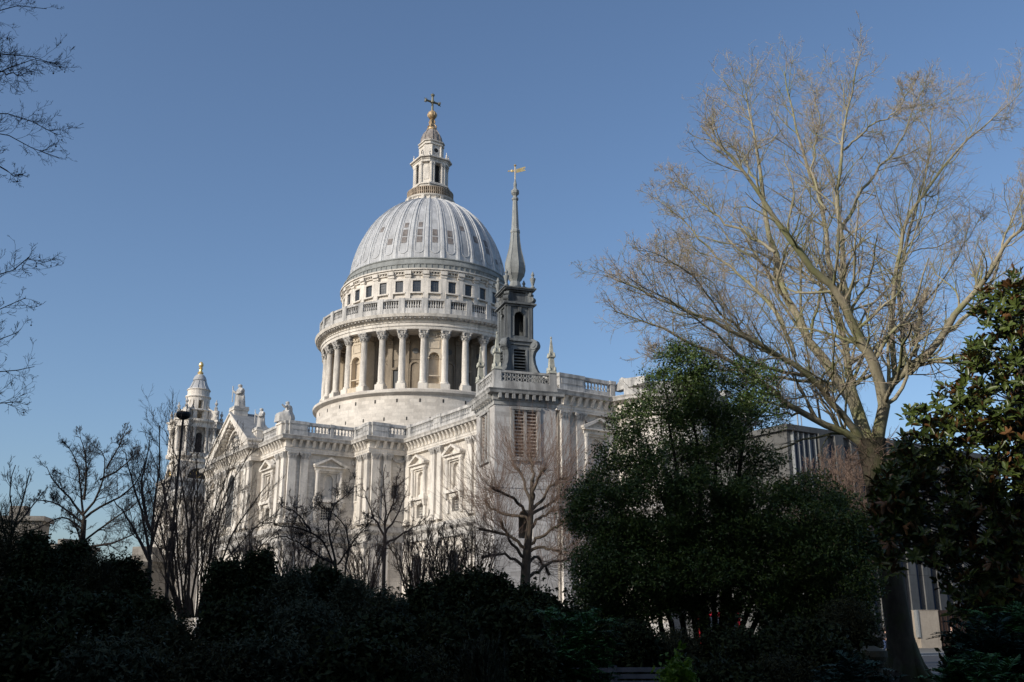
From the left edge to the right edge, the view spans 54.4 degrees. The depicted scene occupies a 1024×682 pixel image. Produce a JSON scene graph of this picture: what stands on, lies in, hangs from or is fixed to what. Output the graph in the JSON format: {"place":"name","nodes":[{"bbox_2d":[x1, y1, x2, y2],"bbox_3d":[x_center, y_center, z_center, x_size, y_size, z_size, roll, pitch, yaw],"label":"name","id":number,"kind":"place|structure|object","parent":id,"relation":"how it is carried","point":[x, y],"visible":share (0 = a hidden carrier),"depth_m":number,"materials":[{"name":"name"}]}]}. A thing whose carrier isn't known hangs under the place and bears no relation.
{"place":"outdoors","nodes":[
{"label":"outdoors","id":0,"kind":"place"},
{"bbox_2d":[0,506,53,549],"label":"stone building","id":1,"kind":"structure","parent":0,"point":[43,519],"depth_m":148.62,"materials":[{"name":"beige stone"}]},
{"bbox_2d":[131,546,177,600],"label":"stone building","id":2,"kind":"structure","parent":0,"point":[137,551],"depth_m":168.42,"materials":[{"name":"grey stone"}]},
{"bbox_2d":[153,93,763,635],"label":"cathedral","id":3,"kind":"structure","parent":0,"point":[409,329],"depth_m":174.67,"materials":[{"name":"stone"}]},
{"bbox_2d":[208,480,214,531],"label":"window","id":4,"kind":"structure","parent":3,"relation":"in","point":[212,500],"depth_m":182.14,"materials":[{"name":"glass"}]},
{"bbox_2d":[223,472,236,528],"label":"window","id":5,"kind":"structure","parent":3,"relation":"in","point":[234,473],"depth_m":169.09,"materials":[{"name":"stone"}]},
{"bbox_2d":[229,384,248,409],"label":"statue","id":6,"kind":"object","parent":3,"relation":"on","point":[239,398],"visible":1,"depth_m":172.85,"materials":[{"name":"grey stone"}]},
{"bbox_2d":[252,408,268,429],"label":"statue","id":7,"kind":"object","parent":3,"relation":"on","point":[261,420],"visible":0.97,"depth_m":164.63,"materials":[{"name":"grey stone"}]},
{"bbox_2d":[258,460,275,523],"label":"window","id":8,"kind":"structure","parent":3,"relation":"in","point":[267,468],"depth_m":158.40,"materials":[{"name":"stone"}]},
{"bbox_2d":[274,401,294,422],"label":"statue","id":9,"kind":"object","parent":3,"relation":"on","point":[286,414],"visible":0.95,"depth_m":156.77,"materials":[{"name":"grey stone"}]},
{"bbox_2d":[311,548,333,567],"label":"window","id":10,"kind":"structure","parent":3,"relation":"in","point":[326,552],"depth_m":153.81,"materials":[{"name":"glass"}]},
{"bbox_2d":[312,457,347,520],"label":"window","id":11,"kind":"structure","parent":3,"relation":"in","point":[331,465],"depth_m":156.71,"materials":[{"name":"stone"}]},
{"bbox_2d":[353,287,360,303],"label":"attic window","id":12,"kind":"structure","parent":3,"relation":"in","point":[357,292],"depth_m":188.02,"materials":[{"name":"stone"}]},
{"bbox_2d":[363,283,373,299],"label":"attic window","id":13,"kind":"structure","parent":3,"relation":"in","point":[368,291],"depth_m":185.87,"materials":[{"name":"stone"}]},
{"bbox_2d":[377,280,388,299],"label":"attic window","id":14,"kind":"structure","parent":3,"relation":"in","point":[383,285],"depth_m":184.25,"materials":[{"name":"stone"}]},
{"bbox_2d":[392,279,405,298],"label":"attic window","id":15,"kind":"structure","parent":3,"relation":"in","point":[398,284],"depth_m":183.17,"materials":[{"name":"stone"}]},
{"bbox_2d":[410,278,422,297],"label":"attic window","id":16,"kind":"structure","parent":3,"relation":"in","point":[416,287],"depth_m":182.77,"materials":[{"name":"stone"}]},
{"bbox_2d":[407,454,428,520],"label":"window","id":17,"kind":"structure","parent":3,"relation":"in","point":[418,462],"depth_m":153.79,"materials":[{"name":"stone"}]},
{"bbox_2d":[428,278,440,298],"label":"attic window","id":18,"kind":"structure","parent":3,"relation":"in","point":[434,287],"depth_m":182.95,"materials":[{"name":"stone"}]},
{"bbox_2d":[446,279,458,299],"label":"attic window","id":19,"kind":"structure","parent":3,"relation":"in","point":[451,285],"depth_m":183.75,"materials":[{"name":"stone"}]},
{"bbox_2d":[441,444,465,513],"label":"window","id":20,"kind":"structure","parent":3,"relation":"in","point":[454,449],"depth_m":145.04,"materials":[{"name":"stone"}]},
{"bbox_2d":[463,282,474,301],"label":"attic window","id":21,"kind":"structure","parent":3,"relation":"in","point":[468,288],"depth_m":185.19,"materials":[{"name":"stone"}]},
{"bbox_2d":[478,285,487,304],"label":"attic window","id":22,"kind":"structure","parent":3,"relation":"in","point":[482,291],"depth_m":187.17,"materials":[{"name":"stone"}]},
{"bbox_2d":[491,289,497,305],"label":"attic window","id":23,"kind":"structure","parent":3,"relation":"in","point":[493,299],"depth_m":189.31,"materials":[{"name":"stone"}]},
{"bbox_2d":[581,418,616,494],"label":"window","id":24,"kind":"structure","parent":3,"relation":"in","point":[590,428],"depth_m":127.69,"materials":[{"name":"stone"}]},
{"bbox_2d":[0,0,1023,562],"label":"sky","id":25,"kind":"structure","parent":0,"point":[236,159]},
{"bbox_2d":[853,646,887,676],"bbox_3d":[6.519,6.204,17.983,0.600,1.320,0.600,0,-16,0],"label":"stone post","id":26,"kind":"object","parent":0,"point":[877,653],"visible":0.45,"depth_m":17.89,"materials":[{"name":"grey stone"}]},
{"bbox_2d":[882,648,943,652],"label":"pavement","id":27,"kind":"structure","parent":0,"point":[927,650],"depth_m":75.65,"materials":[{"name":"grey concrete"}]},
{"bbox_2d":[938,610,975,646],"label":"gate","id":28,"kind":"structure","parent":27,"relation":"on","point":[944,626],"depth_m":87.10,"materials":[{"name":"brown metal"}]},
{"bbox_2d":[911,610,941,647],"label":"entrance pier","id":29,"kind":"structure","parent":0,"point":[925,624],"depth_m":86.44,"materials":[{"name":"stone"}]},
{"bbox_2d":[922,654,944,668],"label":"road","id":30,"kind":"structure","parent":0,"point":[930,661],"depth_m":54.64,"materials":[{"name":"grey asphalt"}]},
{"bbox_2d":[801,444,864,574],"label":"bare tree","id":31,"kind":"object","parent":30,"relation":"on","point":[832,462],"visible":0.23,"depth_m":44.29,"materials":[{"name":"brown plant"}]},
{"bbox_2d":[824,451,891,583],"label":"bare tree","id":32,"kind":"object","parent":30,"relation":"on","point":[848,477],"visible":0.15,"depth_m":41.73,"materials":[{"name":"brown plant"}]},
{"label":"ground","id":33,"kind":"structure","parent":0,"visible":0},
{"bbox_2d":[0,508,36,586],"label":"evergreen shrub","id":34,"kind":"object","parent":33,"relation":"on","point":[7,529],"visible":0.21,"depth_m":29.44,"materials":[{"name":"green plant"}]},
{"bbox_2d":[0,456,48,541],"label":"bare tree","id":35,"kind":"object","parent":33,"relation":"on","point":[6,510],"visible":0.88,"depth_m":69.79,"materials":[{"name":"brown plant"}]},
{"bbox_2d":[1,528,64,593],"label":"evergreen shrub","id":36,"kind":"object","parent":33,"relation":"on","point":[34,557],"visible":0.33,"depth_m":27.08,"materials":[{"name":"green plant"}]},
{"bbox_2d":[0,569,83,645],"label":"evergreen shrub","id":37,"kind":"object","parent":33,"relation":"on","point":[19,601],"visible":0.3,"depth_m":17.91,"materials":[{"name":"green plant"}]},
{"bbox_2d":[0,0,83,415],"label":"bare tree","id":38,"kind":"object","parent":33,"relation":"on","point":[16,92],"visible":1,"depth_m":14.94,"materials":[{"name":"brown plant"}]},
{"bbox_2d":[0,594,93,681],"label":"evergreen shrub","id":39,"kind":"object","parent":33,"relation":"on","point":[23,658],"visible":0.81,"depth_m":12.14,"materials":[{"name":"green plant"}]},
{"bbox_2d":[53,531,98,592],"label":"evergreen shrub","id":40,"kind":"object","parent":33,"relation":"on","point":[71,551],"visible":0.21,"depth_m":30.24,"materials":[{"name":"green plant"}]},
{"bbox_2d":[42,571,143,652],"bbox_3d":[-7.255,5.317,17.159,2.042,2.607,1.917,11,-19,-33],"label":"evergreen shrub","id":41,"kind":"object","parent":33,"relation":"on","point":[101,607],"visible":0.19,"depth_m":16.89,"materials":[{"name":"green plant"}]},
{"bbox_2d":[28,423,159,555],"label":"bare tree","id":42,"kind":"object","parent":33,"relation":"on","point":[81,533],"visible":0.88,"depth_m":59.58,"materials":[{"name":"brown plant"}]},
{"bbox_2d":[70,541,124,600],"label":"evergreen shrub","id":43,"kind":"object","parent":33,"relation":"on","point":[97,575],"visible":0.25,"depth_m":28.07,"materials":[{"name":"green plant"}]},
{"bbox_2d":[39,609,177,681],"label":"grey leaved shrub","id":44,"kind":"object","parent":33,"relation":"on","point":[108,663],"visible":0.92,"depth_m":11.54,"materials":[{"name":"green plant"}]},
{"bbox_2d":[102,546,157,604],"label":"evergreen shrub","id":45,"kind":"object","parent":33,"relation":"on","point":[134,579],"visible":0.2,"depth_m":29.03,"materials":[{"name":"green plant"}]},
{"bbox_2d":[103,410,180,591],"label":"bare tree","id":46,"kind":"object","parent":33,"relation":"on","point":[144,503],"visible":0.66,"depth_m":45.53,"materials":[{"name":"brown plant"}]},
{"bbox_2d":[126,584,181,635],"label":"evergreen shrub","id":47,"kind":"object","parent":33,"relation":"on","point":[146,607],"visible":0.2,"depth_m":24.89,"materials":[{"name":"green plant"}]},
{"bbox_2d":[116,590,204,673],"bbox_3d":[-5.855,5.356,16.747,1.797,2.276,1.915,0,-16,0],"label":"evergreen shrub","id":48,"kind":"object","parent":33,"relation":"on","point":[177,631],"visible":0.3,"depth_m":16.48,"materials":[{"name":"green plant"}]},
{"bbox_2d":[164,411,190,603],"bbox_3d":[-12.109,7.086,35.430,0.540,9.360,0.540,0,-16,0],"label":"street lamp","id":49,"kind":"object","parent":33,"relation":"on","point":[187,414],"visible":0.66,"depth_m":36.29,"materials":[{"name":"black metal"}]},
{"bbox_2d":[112,384,307,617],"bbox_3d":[-8.323,4.102,27.093,5.136,6.622,3.950,0,-16,0],"label":"bare tree","id":50,"kind":"object","parent":33,"relation":"on","point":[173,549],"visible":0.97,"depth_m":26.58,"materials":[{"name":"brown plant"}]},
{"bbox_2d":[153,606,268,681],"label":"evergreen shrub","id":51,"kind":"object","parent":33,"relation":"on","point":[197,665],"visible":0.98,"depth_m":11.61,"materials":[{"name":"green plant"}]},
{"bbox_2d":[194,553,250,622],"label":"evergreen shrub","id":52,"kind":"object","parent":33,"relation":"on","point":[229,576],"visible":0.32,"depth_m":24.96,"materials":[{"name":"green plant"}]},
{"bbox_2d":[179,585,281,657],"bbox_3d":[-4.747,5.397,17.143,1.900,2.418,1.988,0,-16,0],"label":"evergreen shrub","id":53,"kind":"object","parent":33,"relation":"on","point":[232,613],"visible":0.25,"depth_m":17.06,"materials":[{"name":"green plant"}]},
{"bbox_2d":[219,520,278,566],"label":"bare shrub","id":54,"kind":"object","parent":33,"relation":"on","point":[237,543],"visible":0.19,"depth_m":33.08,"materials":[{"name":"brown plant"}]},
{"bbox_2d":[240,541,281,615],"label":"evergreen shrub","id":55,"kind":"object","parent":33,"relation":"on","point":[260,567],"visible":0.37,"depth_m":25.96,"materials":[{"name":"green plant"}]},
{"bbox_2d":[220,609,338,681],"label":"grey leaved shrub","id":56,"kind":"object","parent":33,"relation":"on","point":[278,659],"visible":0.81,"depth_m":12.09,"materials":[{"name":"green plant"}]},
{"bbox_2d":[254,557,318,622],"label":"grey leaved shrub","id":57,"kind":"object","parent":33,"relation":"on","point":[288,585],"visible":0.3,"depth_m":23.03,"materials":[{"name":"green plant"}]},
{"bbox_2d":[261,519,322,575],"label":"bare shrub","id":58,"kind":"object","parent":33,"relation":"on","point":[292,552],"visible":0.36,"depth_m":37.07,"materials":[{"name":"brown plant"}]},
{"bbox_2d":[268,581,349,661],"bbox_3d":[-3.665,5.536,17.698,1.823,2.460,1.998,0,-16,0],"label":"grey leaved shrub","id":59,"kind":"object","parent":33,"relation":"on","point":[306,613],"visible":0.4,"depth_m":17.40,"materials":[{"name":"green plant"}]},
{"bbox_2d":[251,469,379,573],"bbox_3d":[-5.735,6.926,29.660,3.723,6.662,3.144,0,-16,0],"label":"bare tree","id":60,"kind":"object","parent":33,"relation":"on","point":[303,531],"visible":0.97,"depth_m":29.83,"materials":[{"name":"brown plant"}]},
{"bbox_2d":[303,558,344,611],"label":"evergreen shrub","id":61,"kind":"object","parent":33,"relation":"on","point":[325,575],"visible":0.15,"depth_m":23.93,"materials":[{"name":"green plant"}]},
{"bbox_2d":[327,565,372,638],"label":"grey leaved shrub","id":62,"kind":"object","parent":33,"relation":"on","point":[349,592],"visible":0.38,"depth_m":22.91,"materials":[{"name":"green plant"}]},
{"bbox_2d":[333,531,390,596],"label":"bare shrub","id":63,"kind":"object","parent":33,"relation":"on","point":[373,575],"visible":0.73,"depth_m":35.17,"materials":[{"name":"brown plant"}]},
{"bbox_2d":[296,608,428,681],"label":"evergreen shrub","id":64,"kind":"object","parent":33,"relation":"on","point":[342,660],"visible":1,"depth_m":11.73,"materials":[{"name":"green plant"}]},
{"bbox_2d":[347,581,414,637],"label":"grey leaved shrub","id":65,"kind":"object","parent":33,"relation":"on","point":[385,601],"visible":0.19,"depth_m":20.94,"materials":[{"name":"green plant"}]},
{"bbox_2d":[343,595,427,663],"bbox_3d":[-2.152,5.272,16.250,1.704,2.170,1.973,0,-16,0],"label":"evergreen shrub","id":66,"kind":"object","parent":33,"relation":"on","point":[376,627],"visible":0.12,"depth_m":16.02,"materials":[{"name":"green plant"}]},
{"bbox_2d":[357,465,430,593],"bbox_3d":[-4.626,9.000,39.662,2.294,8.247,2.774,-8,-18,26],"label":"bare tree","id":67,"kind":"object","parent":33,"relation":"on","point":[383,496],"visible":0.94,"depth_m":39.75,"materials":[{"name":"brown plant"}]},
{"bbox_2d":[379,513,441,593],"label":"bare shrub","id":68,"kind":"object","parent":33,"relation":"on","point":[416,573],"visible":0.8,"depth_m":32.34,"materials":[{"name":"brown plant"}]},
{"bbox_2d":[396,574,451,628],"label":"evergreen shrub","id":69,"kind":"object","parent":33,"relation":"on","point":[425,594],"visible":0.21,"depth_m":23.11,"materials":[{"name":"green plant"}]},
{"bbox_2d":[387,610,465,681],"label":"evergreen shrub","id":70,"kind":"object","parent":33,"relation":"on","point":[430,665],"visible":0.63,"depth_m":12.31,"materials":[{"name":"green plant"}]},
{"bbox_2d":[400,591,484,681],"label":"evergreen shrub","id":71,"kind":"object","parent":33,"relation":"on","point":[447,623],"visible":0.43,"depth_m":16.82,"materials":[{"name":"green plant"}]},
{"bbox_2d":[416,519,473,581],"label":"bare shrub","id":72,"kind":"object","parent":33,"relation":"on","point":[445,551],"visible":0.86,"depth_m":30.30,"materials":[{"name":"brown plant"}]},
{"bbox_2d":[432,564,487,626],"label":"evergreen shrub","id":73,"kind":"object","parent":33,"relation":"on","point":[454,586],"visible":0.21,"depth_m":24.06,"materials":[{"name":"green plant"}]},
{"bbox_2d":[441,522,509,574],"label":"bare shrub","id":74,"kind":"object","parent":33,"relation":"on","point":[476,551],"visible":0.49,"depth_m":33.83,"materials":[{"name":"brown plant"}]},
{"bbox_2d":[467,563,516,610],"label":"evergreen shrub","id":75,"kind":"object","parent":33,"relation":"on","point":[502,585],"visible":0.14,"depth_m":25.00,"materials":[{"name":"green plant"}]},
{"bbox_2d":[467,584,556,678],"bbox_3d":[-0.098,5.668,18.122,1.951,2.444,1.926,0,-16,0],"label":"evergreen shrub","id":76,"kind":"object","parent":33,"relation":"on","point":[493,619],"visible":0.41,"depth_m":17.84,"materials":[{"name":"green plant"}]},
{"bbox_2d":[467,164,565,596],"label":"church tower","id":77,"kind":"structure","parent":33,"relation":"on","point":[513,377],"depth_m":87.18,"materials":[{"name":"stone"}]},
{"bbox_2d":[478,408,489,466],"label":"window","id":78,"kind":"structure","parent":77,"relation":"in","point":[487,417],"depth_m":87.74,"materials":[{"name":"grey stone"}]},
{"bbox_2d":[510,406,541,461],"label":"window","id":79,"kind":"structure","parent":77,"relation":"in","point":[514,416],"depth_m":86.38,"materials":[{"name":"grey stone"}]},
{"bbox_2d":[415,402,619,605],"bbox_3d":[0.582,7.471,39.384,8.856,11.027,7.919,0,-16,0],"label":"pollarded tree","id":80,"kind":"object","parent":33,"relation":"on","point":[528,549],"visible":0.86,"depth_m":39.30,"materials":[{"name":"beige plant"}]},
{"bbox_2d":[499,571,545,612],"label":"evergreen shrub","id":81,"kind":"object","parent":33,"relation":"on","point":[527,592],"visible":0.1,"depth_m":23.10,"materials":[{"name":"green plant"}]},
{"bbox_2d":[498,605,580,681],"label":"evergreen shrub","id":82,"kind":"object","parent":33,"relation":"on","point":[532,658],"visible":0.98,"depth_m":15.03,"materials":[{"name":"green plant"}]},
{"bbox_2d":[528,577,567,614],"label":"evergreen shrub","id":83,"kind":"object","parent":33,"relation":"on","point":[546,597],"visible":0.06,"depth_m":22.01,"materials":[{"name":"green plant"}]},
{"bbox_2d":[544,587,598,673],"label":"evergreen shrub","id":84,"kind":"object","parent":33,"relation":"on","point":[574,609],"visible":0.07,"depth_m":19.07,"materials":[{"name":"green plant"}]},
{"bbox_2d":[547,634,609,681],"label":"feathery shrub","id":85,"kind":"object","parent":33,"relation":"on","point":[569,658],"visible":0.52,"depth_m":15.95,"materials":[{"name":"green plant"}]},
{"bbox_2d":[530,605,629,681],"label":"feathery shrub","id":86,"kind":"object","parent":33,"relation":"on","point":[583,634],"visible":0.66,"depth_m":16.64,"materials":[{"name":"green plant"}]},
{"bbox_2d":[573,666,612,681],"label":"park bench","id":87,"kind":"object","parent":33,"relation":"on","point":[608,670],"visible":0.02,"depth_m":18.01,"materials":[{"name":"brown wood"}]},
{"bbox_2d":[596,611,672,680],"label":"evergreen shrub","id":88,"kind":"object","parent":33,"relation":"on","point":[642,643],"visible":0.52,"depth_m":21.44,"materials":[{"name":"green plant"}]},
{"bbox_2d":[613,665,664,681],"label":"park bench","id":89,"kind":"object","parent":33,"relation":"on","point":[636,669],"visible":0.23,"depth_m":18.20,"materials":[{"name":"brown wood"}]},
{"bbox_2d":[651,640,699,681],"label":"leafy plant","id":90,"kind":"object","parent":33,"relation":"on","point":[675,670],"visible":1,"depth_m":14.65,"materials":[{"name":"green plant"}]},
{"bbox_2d":[655,609,708,680],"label":"evergreen shrub","id":91,"kind":"object","parent":33,"relation":"on","point":[674,638],"visible":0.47,"depth_m":22.26,"materials":[{"name":"green plant"}]},
{"bbox_2d":[554,329,890,643],"bbox_3d":[5.932,4.405,27.933,9.626,10.345,5.488,0,-16,0],"label":"evergreen tree","id":92,"kind":"object","parent":33,"relation":"on","point":[722,554],"visible":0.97,"depth_m":26.47,"materials":[{"name":"green plant"}]},
{"bbox_2d":[683,640,770,681],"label":"evergreen shrub","id":93,"kind":"object","parent":33,"relation":"on","point":[714,670],"visible":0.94,"depth_m":15.80,"materials":[{"name":"green plant"}]},
{"bbox_2d":[696,612,778,672],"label":"evergreen shrub","id":94,"kind":"object","parent":33,"relation":"on","point":[742,638],"visible":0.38,"depth_m":21.66,"materials":[{"name":"green plant"}]},
{"bbox_2d":[571,11,1023,681],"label":"plane tree","id":95,"kind":"object","parent":33,"relation":"on","point":[903,657],"visible":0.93,"depth_m":32.14,"materials":[{"name":"brown plant"}]},
{"bbox_2d":[758,601,838,667],"bbox_3d":[5.795,6.358,20.031,1.872,2.188,1.634,0,-16,0],"label":"evergreen shrub","id":96,"kind":"object","parent":33,"relation":"on","point":[786,630],"visible":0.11,"depth_m":19.99,"materials":[{"name":"green plant"}]},
{"bbox_2d":[779,623,872,680],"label":"evergreen shrub","id":97,"kind":"object","parent":33,"relation":"on","point":[814,645],"visible":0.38,"depth_m":16.95,"materials":[{"name":"green plant"}]},
{"bbox_2d":[660,381,1002,646],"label":"office block","id":98,"kind":"structure","parent":33,"relation":"on","point":[920,586],"depth_m":88.77,"materials":[{"name":"grey concrete"}]},
{"bbox_2d":[794,438,815,473],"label":"window","id":99,"kind":"structure","parent":98,"relation":"in","point":[811,442],"depth_m":86.52,"materials":[{"name":"grey glass"}]},
{"bbox_2d":[916,564,921,609],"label":"window","id":100,"kind":"structure","parent":98,"relation":"in","point":[916,564],"depth_m":90.66,"materials":[{"name":"grey glass"}]},
{"bbox_2d":[921,491,935,609],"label":"window","id":101,"kind":"structure","parent":98,"relation":"in","point":[921,491],"depth_m":91.74,"materials":[{"name":"grey glass"}]},
{"bbox_2d":[812,581,890,673],"bbox_3d":[6.985,6.406,20.992,1.888,2.626,1.711,0,-16,0],"label":"evergreen shrub","id":102,"kind":"object","parent":33,"relation":"on","point":[846,615],"visible":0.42,"depth_m":20.82,"materials":[{"name":"green plant"}]},
{"bbox_2d":[802,649,909,681],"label":"feathery shrub","id":103,"kind":"object","parent":33,"relation":"on","point":[839,674],"visible":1,"depth_m":14.11,"materials":[{"name":"green plant"}]},
{"bbox_2d":[859,262,1023,648],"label":"magnolia tree","id":104,"kind":"object","parent":33,"relation":"on","point":[994,576],"visible":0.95,"depth_m":14.02,"materials":[{"name":"green plant"}]},
{"bbox_2d":[934,621,979,679],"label":"evergreen shrub","id":105,"kind":"object","parent":33,"relation":"on","point":[947,654],"visible":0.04,"depth_m":15.28,"materials":[{"name":"green plant"}]},
{"bbox_2d":[911,650,1023,681],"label":"feathery shrub","id":106,"kind":"object","parent":33,"relation":"on","point":[983,673],"visible":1,"depth_m":9.87,"materials":[{"name":"green plant"}]},
{"bbox_2d":[926,612,1023,679],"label":"feathery shrub","id":107,"kind":"object","parent":33,"relation":"on","point":[994,636],"visible":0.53,"depth_m":10.90,"materials":[{"name":"green plant"}]},
{"bbox_2d":[942,601,1023,672],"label":"feathery shrub","id":108,"kind":"object","parent":33,"relation":"on","point":[1011,626],"visible":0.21,"depth_m":11.41,"materials":[{"name":"green plant"}]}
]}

